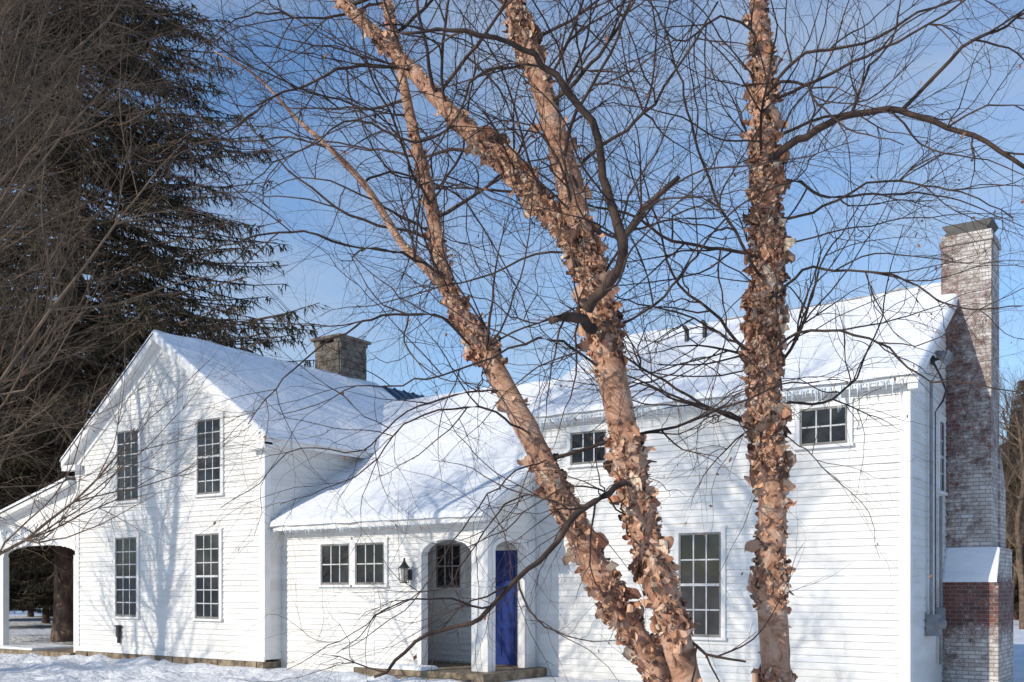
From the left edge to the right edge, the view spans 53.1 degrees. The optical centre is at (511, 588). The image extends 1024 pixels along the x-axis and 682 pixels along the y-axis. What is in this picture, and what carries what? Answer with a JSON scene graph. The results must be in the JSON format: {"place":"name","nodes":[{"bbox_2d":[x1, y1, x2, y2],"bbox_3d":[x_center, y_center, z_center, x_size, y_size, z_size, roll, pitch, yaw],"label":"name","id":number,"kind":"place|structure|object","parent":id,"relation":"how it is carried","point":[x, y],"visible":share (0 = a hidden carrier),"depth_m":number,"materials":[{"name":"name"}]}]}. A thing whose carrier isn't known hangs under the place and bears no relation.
{"place":"outdoors","nodes":[
{"label":"outdoors","id":0,"kind":"place"},
{"bbox_2d":[0,607,1023,681],"bbox_3d":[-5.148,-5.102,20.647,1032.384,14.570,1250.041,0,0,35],"label":"snowy ground","id":1,"kind":"structure","parent":0,"point":[31,667],"depth_m":22.75,"materials":[{"name":"white snow"}]},
{"bbox_2d":[0,17,78,391],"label":"bare maple tree","id":2,"kind":"object","parent":1,"relation":"on","point":[10,178],"visible":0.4,"depth_m":23.96,"materials":[{"name":"plant"}]},
{"bbox_2d":[0,0,278,549],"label":"bare maple tree","id":3,"kind":"object","parent":1,"relation":"on","point":[20,374],"visible":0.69,"depth_m":15.65,"materials":[{"name":"plant"}]},
{"bbox_2d":[0,0,307,572],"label":"bare maple tree","id":4,"kind":"object","parent":1,"relation":"on","point":[31,81],"visible":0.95,"depth_m":11.07,"materials":[{"name":"plant"}]},
{"bbox_2d":[0,0,331,641],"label":"spruce tree","id":5,"kind":"object","parent":1,"relation":"on","point":[62,624],"visible":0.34,"depth_m":35.01,"materials":[{"name":"green plant"}]},
{"bbox_2d":[1,0,975,681],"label":"river birch tree","id":6,"kind":"object","parent":1,"relation":"on","point":[667,648],"visible":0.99,"depth_m":5.83,"materials":[{"name":"brown plant"}]},
{"bbox_2d":[0,219,1012,681],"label":"white clapboard farmhouse","id":7,"kind":"object","parent":1,"relation":"on","point":[954,623],"visible":0.72,"depth_m":21.19,"materials":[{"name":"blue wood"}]},
{"bbox_2d":[398,558,411,582],"bbox_3d":[-2.211,-0.370,21.216,0.247,0.520,0.309,0,0,35],"label":"wall lantern","id":8,"kind":"object","parent":7,"relation":"attached to","point":[403,566],"depth_m":21.14,"materials":[{"name":"metal"}]},
{"bbox_2d":[495,550,516,664],"bbox_3d":[-0.189,0.410,22.055,0.770,2.460,0.035,0,0,35],"label":"blue front door","id":9,"kind":"structure","parent":7,"relation":"in","point":[510,658],"depth_m":22.00,"materials":[{"name":"blue wood"}]},
{"bbox_2d":[117,407,942,634],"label":"window panes","id":10,"kind":"structure","parent":7,"relation":"in","point":[808,417],"depth_m":22.19,"materials":[{"name":"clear glass"}]},
{"bbox_2d":[0,344,1023,628],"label":"distant tree line","id":11,"kind":"object","parent":1,"relation":"on","point":[1010,446],"visible":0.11,"depth_m":48.11,"materials":[{"name":"plant"}]},
{"bbox_2d":[373,0,1023,681],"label":"river birch tree","id":12,"kind":"object","parent":1,"relation":"on","point":[763,300],"visible":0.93,"depth_m":6.41,"materials":[{"name":"brown plant"}]},
{"bbox_2d":[0,0,1023,444],"label":"sky","id":13,"kind":"structure","parent":0,"point":[329,280],"materials":[{"name":"blue"}]}
]}

